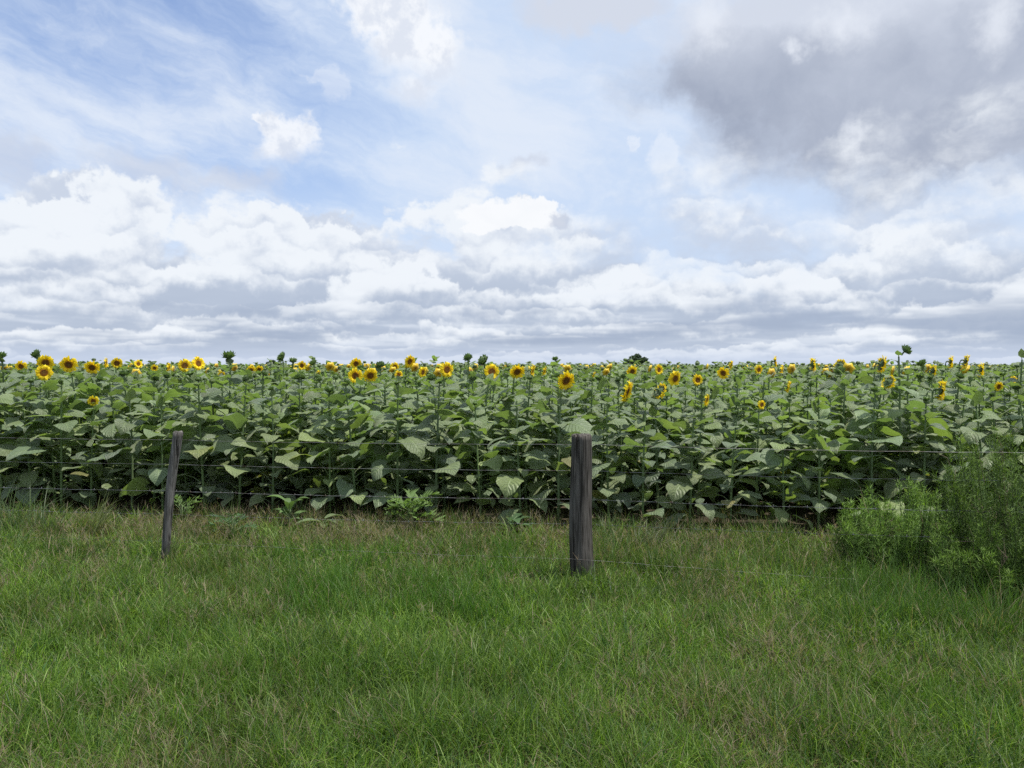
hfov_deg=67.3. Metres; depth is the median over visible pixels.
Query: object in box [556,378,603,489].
sunflower
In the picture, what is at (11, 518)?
grass tuft
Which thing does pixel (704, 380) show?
sunflower
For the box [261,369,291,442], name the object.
sunflower
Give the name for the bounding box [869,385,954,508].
sunflower
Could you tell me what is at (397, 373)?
sunflower
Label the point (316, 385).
sunflower
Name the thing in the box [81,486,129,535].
grass tuft
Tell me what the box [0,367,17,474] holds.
sunflower
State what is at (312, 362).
sunflower
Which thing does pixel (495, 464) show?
sunflower
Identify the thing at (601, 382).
sunflower
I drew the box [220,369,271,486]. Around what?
sunflower
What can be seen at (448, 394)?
sunflower
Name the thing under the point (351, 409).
sunflower
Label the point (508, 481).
sunflower
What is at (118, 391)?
sunflower
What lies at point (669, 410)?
sunflower
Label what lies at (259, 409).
sunflower
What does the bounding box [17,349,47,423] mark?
sunflower
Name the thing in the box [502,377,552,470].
sunflower
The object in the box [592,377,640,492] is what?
sunflower
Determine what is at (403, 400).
sunflower
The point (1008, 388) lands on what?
sunflower
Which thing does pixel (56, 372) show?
sunflower
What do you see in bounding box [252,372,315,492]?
sunflower
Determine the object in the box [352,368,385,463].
sunflower
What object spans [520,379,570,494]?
sunflower
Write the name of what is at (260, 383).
sunflower
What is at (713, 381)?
sunflower
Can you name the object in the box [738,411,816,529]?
sunflower
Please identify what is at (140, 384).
sunflower
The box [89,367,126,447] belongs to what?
sunflower
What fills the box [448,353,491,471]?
sunflower
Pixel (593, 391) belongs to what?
sunflower
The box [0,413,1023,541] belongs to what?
field soil
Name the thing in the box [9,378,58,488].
sunflower
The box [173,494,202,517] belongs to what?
leafy weed
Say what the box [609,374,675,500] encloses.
sunflower
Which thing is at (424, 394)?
sunflower
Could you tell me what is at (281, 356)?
sunflower
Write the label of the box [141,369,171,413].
sunflower
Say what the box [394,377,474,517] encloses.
sunflower
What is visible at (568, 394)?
sunflower
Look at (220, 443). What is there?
sunflower
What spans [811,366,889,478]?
sunflower
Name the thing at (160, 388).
sunflower
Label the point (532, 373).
sunflower
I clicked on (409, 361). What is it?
sunflower
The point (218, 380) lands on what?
sunflower
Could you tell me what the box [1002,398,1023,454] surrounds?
sunflower
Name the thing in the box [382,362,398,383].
sunflower
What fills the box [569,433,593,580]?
fence post
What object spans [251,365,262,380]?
sunflower
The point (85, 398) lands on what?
sunflower
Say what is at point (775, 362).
sunflower
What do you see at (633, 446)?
sunflower
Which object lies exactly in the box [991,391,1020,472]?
sunflower
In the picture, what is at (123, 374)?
sunflower
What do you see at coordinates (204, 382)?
sunflower
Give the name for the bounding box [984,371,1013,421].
sunflower
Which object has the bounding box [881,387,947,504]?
sunflower
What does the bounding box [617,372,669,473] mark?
sunflower
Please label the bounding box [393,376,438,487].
sunflower
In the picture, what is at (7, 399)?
sunflower
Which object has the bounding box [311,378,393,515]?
sunflower
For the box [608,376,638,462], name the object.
sunflower
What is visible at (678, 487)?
sunflower
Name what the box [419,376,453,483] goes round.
sunflower
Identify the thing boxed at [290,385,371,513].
sunflower
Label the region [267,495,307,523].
leafy weed
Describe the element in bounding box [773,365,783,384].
sunflower
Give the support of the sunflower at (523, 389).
on the field soil
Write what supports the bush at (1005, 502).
on the ground at (500, 654)
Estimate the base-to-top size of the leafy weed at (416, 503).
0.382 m
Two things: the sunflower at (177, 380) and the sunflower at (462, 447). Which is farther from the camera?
the sunflower at (177, 380)
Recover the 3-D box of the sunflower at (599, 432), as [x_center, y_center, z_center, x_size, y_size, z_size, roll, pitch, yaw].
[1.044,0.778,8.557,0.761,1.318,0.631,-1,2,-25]
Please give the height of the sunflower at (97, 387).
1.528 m
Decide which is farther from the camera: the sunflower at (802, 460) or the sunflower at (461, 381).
the sunflower at (461, 381)
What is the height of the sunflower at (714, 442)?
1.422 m
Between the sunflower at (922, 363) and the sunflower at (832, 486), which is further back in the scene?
the sunflower at (922, 363)
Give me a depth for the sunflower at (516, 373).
9.25 m
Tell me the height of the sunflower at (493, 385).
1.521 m
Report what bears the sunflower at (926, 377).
on the field soil
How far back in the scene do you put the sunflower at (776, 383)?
9.91 m
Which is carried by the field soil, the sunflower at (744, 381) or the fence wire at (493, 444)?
the sunflower at (744, 381)
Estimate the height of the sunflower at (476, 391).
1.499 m
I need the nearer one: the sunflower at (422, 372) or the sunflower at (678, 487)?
the sunflower at (678, 487)
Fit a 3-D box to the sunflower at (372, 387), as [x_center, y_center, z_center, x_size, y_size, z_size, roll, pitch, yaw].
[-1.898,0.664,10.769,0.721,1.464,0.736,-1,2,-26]
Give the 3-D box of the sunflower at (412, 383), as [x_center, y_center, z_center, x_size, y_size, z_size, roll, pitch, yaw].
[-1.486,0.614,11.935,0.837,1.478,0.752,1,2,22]
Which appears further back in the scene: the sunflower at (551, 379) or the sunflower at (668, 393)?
the sunflower at (551, 379)
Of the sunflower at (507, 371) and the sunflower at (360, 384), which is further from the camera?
the sunflower at (507, 371)
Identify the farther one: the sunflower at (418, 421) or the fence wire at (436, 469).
the sunflower at (418, 421)
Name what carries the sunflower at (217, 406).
on the field soil
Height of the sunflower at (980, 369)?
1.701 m
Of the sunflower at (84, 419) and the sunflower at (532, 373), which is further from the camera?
the sunflower at (532, 373)
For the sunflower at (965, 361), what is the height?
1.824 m
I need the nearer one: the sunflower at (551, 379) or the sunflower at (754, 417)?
the sunflower at (754, 417)
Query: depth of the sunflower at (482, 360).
11.06 m
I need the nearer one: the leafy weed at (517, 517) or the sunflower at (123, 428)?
the leafy weed at (517, 517)
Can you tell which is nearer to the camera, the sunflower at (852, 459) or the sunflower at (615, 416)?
the sunflower at (852, 459)
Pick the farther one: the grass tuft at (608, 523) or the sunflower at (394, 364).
the sunflower at (394, 364)
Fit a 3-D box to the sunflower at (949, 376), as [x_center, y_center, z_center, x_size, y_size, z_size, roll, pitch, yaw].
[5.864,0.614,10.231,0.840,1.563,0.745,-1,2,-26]
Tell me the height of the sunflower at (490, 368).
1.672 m
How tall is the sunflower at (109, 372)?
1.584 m
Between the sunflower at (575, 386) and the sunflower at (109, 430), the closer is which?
the sunflower at (109, 430)
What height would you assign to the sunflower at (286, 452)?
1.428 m
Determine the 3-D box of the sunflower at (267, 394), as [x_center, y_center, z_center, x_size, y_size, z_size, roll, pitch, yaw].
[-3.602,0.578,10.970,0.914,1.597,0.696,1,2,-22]
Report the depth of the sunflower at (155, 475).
8.51 m
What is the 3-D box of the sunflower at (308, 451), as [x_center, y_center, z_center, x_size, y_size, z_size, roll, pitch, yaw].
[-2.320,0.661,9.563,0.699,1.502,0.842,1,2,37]
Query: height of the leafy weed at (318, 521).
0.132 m
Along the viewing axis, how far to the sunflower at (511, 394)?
10.98 m
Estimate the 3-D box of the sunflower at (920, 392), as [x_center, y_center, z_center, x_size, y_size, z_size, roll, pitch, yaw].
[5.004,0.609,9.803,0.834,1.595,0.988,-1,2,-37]
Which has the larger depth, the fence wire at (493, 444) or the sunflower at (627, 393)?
the sunflower at (627, 393)
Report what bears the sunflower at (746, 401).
on the field soil
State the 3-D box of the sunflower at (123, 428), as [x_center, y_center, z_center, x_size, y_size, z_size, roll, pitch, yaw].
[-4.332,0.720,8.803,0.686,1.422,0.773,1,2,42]
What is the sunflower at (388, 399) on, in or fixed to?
on the field soil
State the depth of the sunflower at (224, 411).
9.73 m
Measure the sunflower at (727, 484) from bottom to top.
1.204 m
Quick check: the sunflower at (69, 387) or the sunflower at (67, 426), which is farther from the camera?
the sunflower at (69, 387)
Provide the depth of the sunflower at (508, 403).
9.17 m
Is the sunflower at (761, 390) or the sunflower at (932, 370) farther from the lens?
the sunflower at (932, 370)
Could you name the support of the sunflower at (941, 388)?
on the field soil
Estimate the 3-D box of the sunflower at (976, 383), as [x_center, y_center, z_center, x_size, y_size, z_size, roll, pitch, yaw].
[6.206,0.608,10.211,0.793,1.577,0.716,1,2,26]
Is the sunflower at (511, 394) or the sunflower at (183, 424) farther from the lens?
the sunflower at (511, 394)
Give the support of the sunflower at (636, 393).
on the field soil
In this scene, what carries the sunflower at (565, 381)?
on the field soil
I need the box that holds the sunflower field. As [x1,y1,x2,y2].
[0,355,1023,503]
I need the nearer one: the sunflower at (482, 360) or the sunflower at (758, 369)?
the sunflower at (482, 360)
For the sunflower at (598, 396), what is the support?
on the field soil
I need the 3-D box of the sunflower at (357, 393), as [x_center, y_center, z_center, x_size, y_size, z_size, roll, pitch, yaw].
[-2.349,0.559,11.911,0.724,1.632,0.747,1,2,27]
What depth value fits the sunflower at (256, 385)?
11.62 m
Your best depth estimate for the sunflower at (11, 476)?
9.51 m
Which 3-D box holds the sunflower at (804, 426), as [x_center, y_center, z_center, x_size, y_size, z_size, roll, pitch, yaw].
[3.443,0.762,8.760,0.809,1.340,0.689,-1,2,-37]
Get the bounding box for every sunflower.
[0,351,50,496]
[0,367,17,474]
[0,368,28,418]
[0,372,25,484]
[0,386,71,507]
[0,394,44,506]
[6,379,102,508]
[8,355,65,497]
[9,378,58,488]
[11,360,27,390]
[12,378,34,468]
[14,370,51,467]
[16,375,56,454]
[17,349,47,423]
[17,364,89,505]
[20,370,83,482]
[26,366,79,474]
[41,364,74,397]
[42,371,105,492]
[47,371,106,465]
[50,366,77,458]
[54,355,120,490]
[56,361,109,454]
[62,395,124,497]
[72,360,106,464]
[73,365,84,436]
[75,369,114,461]
[75,376,122,486]
[85,370,152,480]
[85,375,148,499]
[88,370,128,475]
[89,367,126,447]
[89,375,150,471]
[94,385,168,509]
[97,358,108,373]
[103,357,145,405]
[103,372,147,475]
[108,373,183,500]
[110,370,143,470]
[119,387,198,511]
[126,375,180,484]
[128,360,146,387]
[129,375,144,395]
[130,370,183,488]
[132,370,182,458]
[134,370,206,490]
[137,370,158,422]
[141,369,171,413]
[142,365,161,380]
[142,368,215,502]
[150,378,211,493]
[155,371,183,422]
[159,363,170,373]
[164,375,196,485]
[165,376,235,511]
[167,372,197,465]
[171,372,182,398]
[176,356,205,465]
[176,358,198,404]
[179,372,251,503]
[181,350,271,504]
[188,373,234,470]
[190,377,253,486]
[192,374,237,463]
[200,378,208,389]
[208,375,282,512]
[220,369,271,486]
[223,385,252,457]
[224,381,260,486]
[225,370,287,502]
[226,384,252,452]
[227,381,279,481]
[231,386,310,514]
[238,374,253,408]
[240,373,266,408]
[246,365,254,381]
[246,369,275,479]
[247,370,270,418]
[248,372,308,477]
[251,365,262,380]
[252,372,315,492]
[259,373,328,504]
[261,351,296,397]
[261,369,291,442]
[268,371,338,496]
[282,357,298,388]
[290,379,313,408]
[290,383,363,505]
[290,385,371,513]
[291,373,341,488]
[298,361,305,372]
[303,377,345,481]
[305,376,325,469]
[307,379,348,473]
[308,359,336,399]
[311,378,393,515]
[313,382,358,481]
[320,373,348,439]
[323,381,383,492]
[324,377,400,504]
[326,382,362,473]
[329,368,355,441]
[339,365,391,441]
[339,368,385,484]
[346,369,366,409]
[349,357,361,370]
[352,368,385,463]
[352,378,394,454]
[354,381,406,451]
[356,380,383,475]
[360,375,435,517]
[362,379,413,482]
[373,361,385,383]
[373,380,435,508]
[380,383,408,457]
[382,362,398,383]
[382,379,441,486]
[386,379,430,489]
[388,354,424,445]
[390,382,424,456]
[393,370,402,387]
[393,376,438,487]
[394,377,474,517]
[401,374,486,507]
[403,377,425,454]
[412,361,472,498]
[418,367,425,387]
[418,378,451,462]
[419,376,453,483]
[428,376,466,484]
[430,376,467,463]
[438,378,499,487]
[441,375,478,469]
[445,372,498,497]
[445,398,515,513]
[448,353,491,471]
[454,373,516,506]
[464,354,505,458]
[466,375,508,489]
[470,363,512,462]
[470,374,499,456]
[478,366,522,453]
[479,364,535,476]
[482,389,537,483]
[487,396,554,526]
[496,390,521,455]
[498,371,553,508]
[499,378,543,492]
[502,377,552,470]
[502,381,534,446]
[519,369,597,512]
[520,365,534,386]
[520,375,554,447]
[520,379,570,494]
[521,370,579,522]
[523,386,570,480]
[528,375,564,476]
[532,374,556,445]
[534,378,604,487]
[538,387,605,476]
[540,382,584,479]
[542,356,563,381]
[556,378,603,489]
[556,397,589,436]
[565,395,634,514]
[568,384,583,408]
[568,397,636,517]
[575,378,603,412]
[576,378,605,459]
[584,374,627,479]
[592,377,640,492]
[598,380,651,511]
[603,400,632,479]
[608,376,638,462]
[608,395,681,525]
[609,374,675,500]
[610,372,631,472]
[612,376,662,470]
[616,373,670,491]
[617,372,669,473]
[622,365,636,386]
[629,383,686,508]
[644,388,700,497]
[647,375,686,479]
[649,374,688,445]
[654,364,663,380]
[659,371,697,479]
[660,382,689,478]
[661,408,729,528]
[662,380,710,460]
[669,385,738,501]
[670,374,724,486]
[677,394,722,514]
[680,376,726,475]
[693,376,731,482]
[695,409,768,526]
[698,384,738,498]
[703,374,766,499]
[711,375,778,497]
[713,366,733,402]
[715,379,738,449]
[722,360,735,372]
[722,384,753,490]
[723,378,771,483]
[724,376,794,500]
[730,400,793,512]
[735,371,794,487]
[738,381,771,477]
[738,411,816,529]
[745,374,792,451]
[747,381,807,498]
[749,364,762,388]
[753,382,785,432]
[759,374,811,487]
[759,391,812,503]
[762,356,776,393]
[769,382,815,480]
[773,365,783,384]
[773,373,808,420]
[776,392,840,509]
[777,392,858,529]
[780,389,831,486]
[787,387,861,518]
[790,382,841,480]
[797,370,840,477]
[799,358,815,393]
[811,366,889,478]
[811,374,870,507]
[812,368,876,489]
[825,359,858,465]
[833,373,870,472]
[836,384,904,523]
[841,389,916,510]
[846,355,898,493]
[852,344,952,499]
[854,367,897,486]
[859,388,914,500]
[860,375,895,494]
[866,369,938,486]
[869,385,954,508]
[873,392,928,484]
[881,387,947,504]
[882,373,918,455]
[883,396,973,523]
[898,373,952,453]
[902,372,952,490]
[904,372,959,495]
[906,380,968,505]
[916,358,933,398]
[916,394,990,520]
[919,372,979,505]
[924,364,936,382]
[935,372,970,464]
[936,388,1023,518]
[937,355,958,383]
[937,373,980,451]
[944,393,1013,504]
[946,391,1023,522]
[947,355,976,419]
[952,390,1003,497]
[964,363,984,411]
[971,371,1015,446]
[972,381,1007,442]
[979,348,1023,513]
[980,376,1022,481]
[983,381,1023,514]
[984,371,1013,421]
[987,391,1023,489]
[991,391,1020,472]
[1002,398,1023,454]
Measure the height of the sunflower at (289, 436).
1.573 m
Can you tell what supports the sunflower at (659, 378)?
on the field soil
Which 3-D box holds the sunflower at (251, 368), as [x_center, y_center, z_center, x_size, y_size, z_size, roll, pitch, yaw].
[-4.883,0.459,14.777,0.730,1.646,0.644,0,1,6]
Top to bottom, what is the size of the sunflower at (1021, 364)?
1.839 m
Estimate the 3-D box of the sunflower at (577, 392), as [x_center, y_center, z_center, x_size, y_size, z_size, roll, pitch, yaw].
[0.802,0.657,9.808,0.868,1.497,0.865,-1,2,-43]
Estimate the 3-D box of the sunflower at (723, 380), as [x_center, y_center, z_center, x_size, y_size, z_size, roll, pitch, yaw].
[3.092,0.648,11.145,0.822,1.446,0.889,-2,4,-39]
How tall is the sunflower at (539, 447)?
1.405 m
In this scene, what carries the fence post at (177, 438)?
on the ground at (500, 654)
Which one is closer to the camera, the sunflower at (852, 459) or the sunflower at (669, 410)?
the sunflower at (852, 459)
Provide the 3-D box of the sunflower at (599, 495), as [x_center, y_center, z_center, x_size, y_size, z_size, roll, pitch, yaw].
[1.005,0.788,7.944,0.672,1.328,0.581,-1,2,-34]
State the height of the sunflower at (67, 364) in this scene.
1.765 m
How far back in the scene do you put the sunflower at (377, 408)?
9.43 m
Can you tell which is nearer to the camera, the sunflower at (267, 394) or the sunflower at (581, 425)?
the sunflower at (581, 425)
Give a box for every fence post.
[161,431,182,563]
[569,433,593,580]
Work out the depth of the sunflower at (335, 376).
11.39 m
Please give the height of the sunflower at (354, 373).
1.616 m
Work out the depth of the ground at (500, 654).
4.27 m
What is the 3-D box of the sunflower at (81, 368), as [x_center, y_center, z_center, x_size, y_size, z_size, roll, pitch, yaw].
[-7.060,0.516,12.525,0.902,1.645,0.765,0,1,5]
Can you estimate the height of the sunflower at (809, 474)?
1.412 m
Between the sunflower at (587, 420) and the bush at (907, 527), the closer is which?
the bush at (907, 527)
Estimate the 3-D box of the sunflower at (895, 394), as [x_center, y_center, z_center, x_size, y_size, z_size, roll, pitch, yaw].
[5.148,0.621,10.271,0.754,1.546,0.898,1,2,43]
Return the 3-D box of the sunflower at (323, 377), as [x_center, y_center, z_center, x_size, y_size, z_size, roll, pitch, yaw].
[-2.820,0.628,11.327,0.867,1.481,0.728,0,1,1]
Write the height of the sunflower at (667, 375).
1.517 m
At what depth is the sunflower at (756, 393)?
11.10 m
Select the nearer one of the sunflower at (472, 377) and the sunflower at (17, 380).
the sunflower at (472, 377)
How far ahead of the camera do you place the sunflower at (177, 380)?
11.61 m
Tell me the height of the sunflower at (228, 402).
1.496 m
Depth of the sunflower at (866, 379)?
10.37 m
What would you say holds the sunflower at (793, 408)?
on the field soil
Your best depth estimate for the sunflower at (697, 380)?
9.54 m
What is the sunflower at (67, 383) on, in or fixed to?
on the field soil
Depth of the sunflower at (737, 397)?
9.04 m
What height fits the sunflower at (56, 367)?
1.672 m
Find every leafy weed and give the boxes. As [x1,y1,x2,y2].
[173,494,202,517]
[202,512,258,535]
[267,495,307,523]
[298,513,340,527]
[383,489,444,526]
[492,513,536,532]
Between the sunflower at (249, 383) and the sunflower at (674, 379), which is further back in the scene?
the sunflower at (249, 383)
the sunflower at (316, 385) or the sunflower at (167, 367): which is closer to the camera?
the sunflower at (316, 385)
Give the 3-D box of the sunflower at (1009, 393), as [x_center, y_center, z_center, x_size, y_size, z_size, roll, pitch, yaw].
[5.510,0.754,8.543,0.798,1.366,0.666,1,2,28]
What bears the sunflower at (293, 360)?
on the field soil
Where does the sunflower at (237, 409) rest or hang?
on the field soil
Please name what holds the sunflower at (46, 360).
on the field soil
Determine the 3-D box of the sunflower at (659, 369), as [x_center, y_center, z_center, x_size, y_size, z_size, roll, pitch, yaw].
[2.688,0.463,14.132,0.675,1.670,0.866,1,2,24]
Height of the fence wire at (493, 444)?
0.031 m
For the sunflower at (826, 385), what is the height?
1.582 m
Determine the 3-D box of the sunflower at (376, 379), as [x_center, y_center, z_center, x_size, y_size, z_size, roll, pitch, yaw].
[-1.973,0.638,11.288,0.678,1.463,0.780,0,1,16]
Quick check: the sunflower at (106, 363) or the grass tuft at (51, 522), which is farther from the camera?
the sunflower at (106, 363)
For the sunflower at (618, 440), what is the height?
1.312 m
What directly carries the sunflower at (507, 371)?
on the field soil
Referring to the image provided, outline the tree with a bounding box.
[625,353,647,364]
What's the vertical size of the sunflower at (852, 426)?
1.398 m
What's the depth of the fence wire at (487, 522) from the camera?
6.14 m
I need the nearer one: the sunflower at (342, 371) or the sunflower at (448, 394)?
the sunflower at (448, 394)
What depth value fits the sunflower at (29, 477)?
8.74 m
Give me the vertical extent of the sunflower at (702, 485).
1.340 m
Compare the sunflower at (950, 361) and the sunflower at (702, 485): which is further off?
the sunflower at (950, 361)
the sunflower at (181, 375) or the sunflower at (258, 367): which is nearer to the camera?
the sunflower at (181, 375)
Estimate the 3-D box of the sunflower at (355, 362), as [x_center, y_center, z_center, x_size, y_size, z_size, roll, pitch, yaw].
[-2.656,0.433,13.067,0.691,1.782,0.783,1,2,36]
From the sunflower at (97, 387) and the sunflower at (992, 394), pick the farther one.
the sunflower at (97, 387)
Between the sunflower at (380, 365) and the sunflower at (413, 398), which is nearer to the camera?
the sunflower at (413, 398)
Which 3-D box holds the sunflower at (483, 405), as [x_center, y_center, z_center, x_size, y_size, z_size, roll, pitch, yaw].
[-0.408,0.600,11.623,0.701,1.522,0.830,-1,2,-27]
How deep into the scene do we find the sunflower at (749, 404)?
11.03 m
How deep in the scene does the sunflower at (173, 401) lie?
10.35 m
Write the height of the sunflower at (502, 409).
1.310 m
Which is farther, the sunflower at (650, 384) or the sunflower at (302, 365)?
the sunflower at (302, 365)
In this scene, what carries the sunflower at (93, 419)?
on the field soil
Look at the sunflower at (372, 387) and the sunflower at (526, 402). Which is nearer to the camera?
the sunflower at (526, 402)
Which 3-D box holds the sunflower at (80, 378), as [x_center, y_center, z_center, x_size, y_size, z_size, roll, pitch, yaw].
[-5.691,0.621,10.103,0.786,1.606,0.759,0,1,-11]
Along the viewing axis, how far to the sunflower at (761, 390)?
10.52 m
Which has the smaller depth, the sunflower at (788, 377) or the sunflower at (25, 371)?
the sunflower at (788, 377)
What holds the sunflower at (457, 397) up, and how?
on the field soil
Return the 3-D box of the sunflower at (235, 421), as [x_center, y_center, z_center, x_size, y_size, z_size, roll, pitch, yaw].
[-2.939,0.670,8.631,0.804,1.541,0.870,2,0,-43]
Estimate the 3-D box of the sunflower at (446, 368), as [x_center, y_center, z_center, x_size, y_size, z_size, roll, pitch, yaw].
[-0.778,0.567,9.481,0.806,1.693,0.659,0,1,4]
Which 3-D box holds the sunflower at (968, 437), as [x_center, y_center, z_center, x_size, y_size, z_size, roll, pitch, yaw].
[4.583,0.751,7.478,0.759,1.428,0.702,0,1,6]
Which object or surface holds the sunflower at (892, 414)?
on the field soil
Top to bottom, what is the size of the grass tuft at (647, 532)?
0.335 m
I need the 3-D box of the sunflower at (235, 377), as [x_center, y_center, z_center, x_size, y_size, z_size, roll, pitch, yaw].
[-3.313,0.512,9.049,0.992,1.825,0.835,0,1,-4]
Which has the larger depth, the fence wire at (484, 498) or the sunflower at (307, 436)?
the sunflower at (307, 436)
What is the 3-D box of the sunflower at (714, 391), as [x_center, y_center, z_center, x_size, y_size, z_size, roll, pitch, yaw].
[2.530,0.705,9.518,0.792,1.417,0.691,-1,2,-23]
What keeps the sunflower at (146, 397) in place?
on the field soil
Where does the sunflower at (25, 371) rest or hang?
on the field soil
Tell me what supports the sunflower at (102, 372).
on the field soil
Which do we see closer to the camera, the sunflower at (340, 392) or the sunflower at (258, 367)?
the sunflower at (340, 392)
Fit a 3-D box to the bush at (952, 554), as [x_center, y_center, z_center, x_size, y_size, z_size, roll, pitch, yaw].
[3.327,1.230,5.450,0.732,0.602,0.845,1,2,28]
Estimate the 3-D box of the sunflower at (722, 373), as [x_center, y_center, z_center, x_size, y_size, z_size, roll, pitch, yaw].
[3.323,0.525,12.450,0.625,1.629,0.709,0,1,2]
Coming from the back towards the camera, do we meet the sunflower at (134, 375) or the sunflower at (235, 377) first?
the sunflower at (134, 375)
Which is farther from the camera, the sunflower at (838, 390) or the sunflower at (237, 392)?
the sunflower at (237, 392)
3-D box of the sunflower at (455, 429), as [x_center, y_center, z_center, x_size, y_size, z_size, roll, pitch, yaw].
[-0.850,0.655,8.818,0.906,1.554,0.859,-1,2,-32]
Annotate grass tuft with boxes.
[0,477,67,533]
[14,495,78,540]
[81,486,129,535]
[169,524,187,558]
[592,511,629,542]
[633,515,680,551]
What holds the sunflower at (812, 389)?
on the field soil
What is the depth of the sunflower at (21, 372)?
11.56 m
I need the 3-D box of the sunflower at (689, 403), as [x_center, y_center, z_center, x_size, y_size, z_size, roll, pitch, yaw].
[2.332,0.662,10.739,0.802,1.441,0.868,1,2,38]
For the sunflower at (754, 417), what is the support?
on the field soil
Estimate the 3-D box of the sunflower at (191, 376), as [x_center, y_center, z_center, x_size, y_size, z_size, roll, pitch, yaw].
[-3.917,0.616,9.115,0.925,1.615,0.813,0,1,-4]
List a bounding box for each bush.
[826,506,922,568]
[834,475,1000,576]
[925,514,1023,601]
[928,424,1023,602]
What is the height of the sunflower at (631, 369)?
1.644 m
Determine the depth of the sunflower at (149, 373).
11.18 m
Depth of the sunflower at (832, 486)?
7.66 m
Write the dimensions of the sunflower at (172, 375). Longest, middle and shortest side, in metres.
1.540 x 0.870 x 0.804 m
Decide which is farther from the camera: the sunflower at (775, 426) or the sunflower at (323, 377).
the sunflower at (323, 377)
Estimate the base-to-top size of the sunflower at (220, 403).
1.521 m
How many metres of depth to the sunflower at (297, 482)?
9.04 m
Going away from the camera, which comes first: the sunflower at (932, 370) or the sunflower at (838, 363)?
the sunflower at (838, 363)
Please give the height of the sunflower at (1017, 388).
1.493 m
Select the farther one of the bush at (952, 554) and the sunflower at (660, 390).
the sunflower at (660, 390)
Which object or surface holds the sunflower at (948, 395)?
on the field soil
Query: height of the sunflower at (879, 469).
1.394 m
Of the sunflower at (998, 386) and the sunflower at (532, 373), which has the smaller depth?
the sunflower at (998, 386)
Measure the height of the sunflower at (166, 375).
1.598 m
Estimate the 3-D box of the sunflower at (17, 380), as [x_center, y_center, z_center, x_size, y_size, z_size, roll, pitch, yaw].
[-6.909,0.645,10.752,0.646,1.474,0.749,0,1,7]
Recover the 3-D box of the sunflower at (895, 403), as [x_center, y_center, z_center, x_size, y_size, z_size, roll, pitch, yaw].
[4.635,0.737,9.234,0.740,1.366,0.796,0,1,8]
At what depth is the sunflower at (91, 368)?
10.62 m
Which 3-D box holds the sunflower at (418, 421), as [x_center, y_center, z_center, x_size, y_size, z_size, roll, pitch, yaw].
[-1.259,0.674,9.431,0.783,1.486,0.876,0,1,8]
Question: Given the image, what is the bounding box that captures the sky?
[0,0,1023,364]
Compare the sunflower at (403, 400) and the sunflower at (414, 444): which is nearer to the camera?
the sunflower at (414, 444)
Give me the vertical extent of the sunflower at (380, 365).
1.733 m
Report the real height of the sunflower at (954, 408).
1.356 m
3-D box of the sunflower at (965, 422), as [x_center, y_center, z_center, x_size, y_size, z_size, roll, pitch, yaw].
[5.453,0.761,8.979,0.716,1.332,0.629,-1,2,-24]
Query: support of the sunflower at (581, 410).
on the field soil
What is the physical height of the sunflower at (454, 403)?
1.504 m
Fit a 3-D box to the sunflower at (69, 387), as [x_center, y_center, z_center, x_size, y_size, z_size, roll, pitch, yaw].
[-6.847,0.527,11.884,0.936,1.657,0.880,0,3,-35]
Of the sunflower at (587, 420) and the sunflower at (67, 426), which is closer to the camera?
the sunflower at (67, 426)
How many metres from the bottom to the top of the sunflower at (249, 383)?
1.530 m
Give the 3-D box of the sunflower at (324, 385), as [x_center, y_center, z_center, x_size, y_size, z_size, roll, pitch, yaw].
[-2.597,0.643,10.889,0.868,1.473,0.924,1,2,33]
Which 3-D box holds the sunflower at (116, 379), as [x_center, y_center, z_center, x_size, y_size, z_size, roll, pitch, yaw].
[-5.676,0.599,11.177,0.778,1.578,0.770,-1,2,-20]
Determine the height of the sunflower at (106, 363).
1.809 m
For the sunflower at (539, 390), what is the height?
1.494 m
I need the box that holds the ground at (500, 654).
[0,518,1023,767]
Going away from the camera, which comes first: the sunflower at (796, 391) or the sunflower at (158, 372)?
the sunflower at (796, 391)
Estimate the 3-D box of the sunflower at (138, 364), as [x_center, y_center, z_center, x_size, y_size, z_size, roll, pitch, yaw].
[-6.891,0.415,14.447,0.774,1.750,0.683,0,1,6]
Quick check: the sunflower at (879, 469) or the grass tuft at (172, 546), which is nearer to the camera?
the grass tuft at (172, 546)
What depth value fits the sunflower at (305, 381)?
10.78 m
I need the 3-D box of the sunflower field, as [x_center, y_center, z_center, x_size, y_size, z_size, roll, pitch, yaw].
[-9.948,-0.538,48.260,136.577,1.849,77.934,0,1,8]
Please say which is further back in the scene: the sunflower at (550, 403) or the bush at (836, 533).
the sunflower at (550, 403)
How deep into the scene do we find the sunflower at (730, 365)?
16.20 m
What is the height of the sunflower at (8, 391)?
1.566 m
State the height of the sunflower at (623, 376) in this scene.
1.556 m
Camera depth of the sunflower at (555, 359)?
16.73 m
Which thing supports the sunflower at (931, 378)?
on the field soil
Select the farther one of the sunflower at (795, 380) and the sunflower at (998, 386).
the sunflower at (795, 380)
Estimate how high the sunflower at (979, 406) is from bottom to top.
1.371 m
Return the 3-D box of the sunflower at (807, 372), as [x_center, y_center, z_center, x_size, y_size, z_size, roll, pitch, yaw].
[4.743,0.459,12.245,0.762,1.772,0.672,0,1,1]
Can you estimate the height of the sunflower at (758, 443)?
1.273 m
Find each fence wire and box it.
[0,461,996,480]
[0,486,1022,511]
[0,536,873,580]
[9,509,1021,539]
[26,438,1017,452]
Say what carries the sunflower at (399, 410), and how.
on the field soil
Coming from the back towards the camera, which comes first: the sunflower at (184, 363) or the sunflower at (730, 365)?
the sunflower at (730, 365)
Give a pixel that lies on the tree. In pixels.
(638, 356)
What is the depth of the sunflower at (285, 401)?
10.21 m

